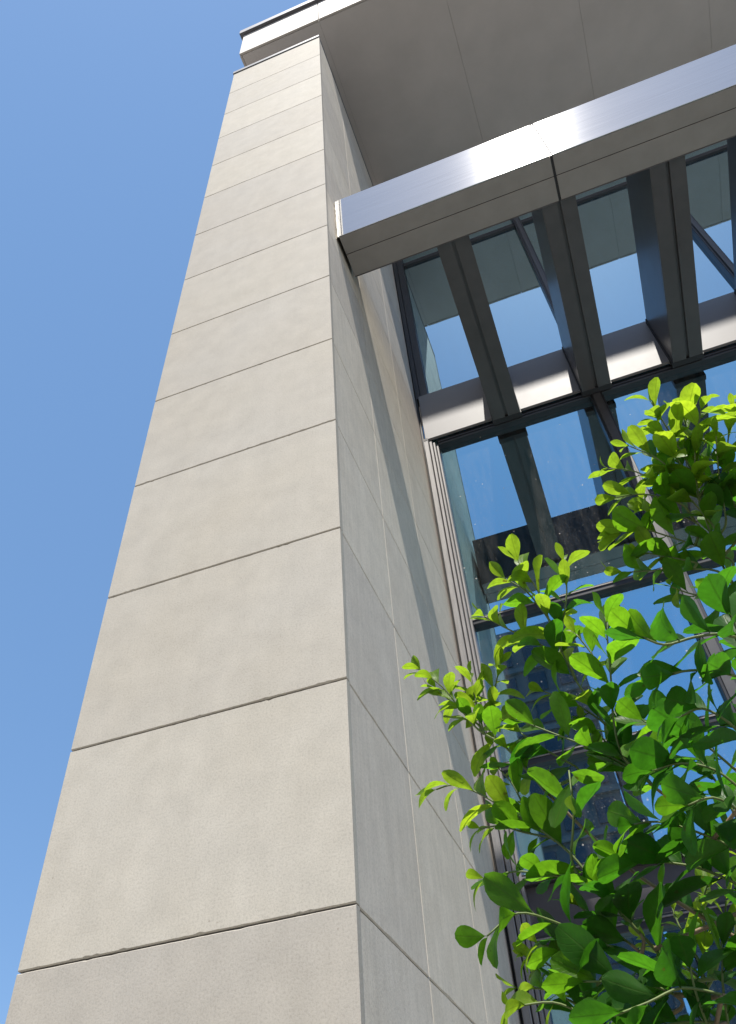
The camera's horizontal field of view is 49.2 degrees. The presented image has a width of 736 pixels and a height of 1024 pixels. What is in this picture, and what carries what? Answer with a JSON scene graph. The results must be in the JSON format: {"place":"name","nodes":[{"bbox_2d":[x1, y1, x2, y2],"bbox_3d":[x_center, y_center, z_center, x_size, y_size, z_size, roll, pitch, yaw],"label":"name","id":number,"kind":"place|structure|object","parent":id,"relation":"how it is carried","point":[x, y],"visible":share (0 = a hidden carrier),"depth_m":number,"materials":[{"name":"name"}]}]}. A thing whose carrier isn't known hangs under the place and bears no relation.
{"place":"outdoors","nodes":[
{"label":"outdoors","id":0,"kind":"place"},
{"bbox_2d":[0,0,424,1023],"label":"sky","id":1,"kind":"structure","parent":0,"point":[112,112],"materials":[{"name":"blue"}]},
{"bbox_2d":[393,140,735,1023],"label":"glass facade","id":2,"kind":"structure","parent":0,"point":[529,484],"depth_m":7.03,"materials":[{"name":"glass"}]},
{"bbox_2d":[437,235,521,424],"bbox_3d":[0.958,-1.747,7.140,0.276,0.786,1.877,-17,-48,11],"label":"rafter","id":3,"kind":"object","parent":2,"relation":"attached to","point":[461,268],"visible":0.88,"depth_m":6.78,"materials":[{"name":"grey dark aluminium"}]},
{"bbox_2d":[531,196,612,396],"bbox_3d":[1.742,-1.989,6.976,0.276,0.786,1.877,-17,-48,11],"label":"rafter","id":4,"kind":"object","parent":2,"relation":"attached to","point":[559,233],"visible":0.91,"depth_m":6.70,"materials":[{"name":"grey metal"}]},
{"bbox_2d":[626,155,703,367],"bbox_3d":[2.506,-2.224,6.815,0.276,0.786,1.877,-17,-48,11],"label":"rafter","id":5,"kind":"object","parent":2,"relation":"attached to","point":[658,195],"visible":0.9,"depth_m":6.60,"materials":[{"name":"grey metal"}]},
{"label":"ground","id":6,"kind":"structure","parent":0,"visible":0},
{"bbox_2d":[5,35,521,1023],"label":"stone pillar","id":7,"kind":"structure","parent":6,"relation":"on","point":[267,747],"depth_m":3.39,"materials":[{"name":"beige stone"}]},
{"bbox_2d":[334,44,735,276],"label":"metal beam","id":8,"kind":"structure","parent":7,"relation":"attached to","point":[672,114],"depth_m":6.00,"materials":[{"name":"silver metal"}]},
{"bbox_2d":[727,137,735,294],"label":"rafter","id":9,"kind":"object","parent":8,"relation":"attached to","point":[731,146],"visible":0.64,"depth_m":6.80,"materials":[{"name":"grey metal"}]},
{"bbox_2d":[402,377,735,1023],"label":"leafy shrub","id":10,"kind":"object","parent":6,"relation":"on","point":[576,954],"visible":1,"depth_m":0.77,"materials":[{"name":"green plant"}]}
]}

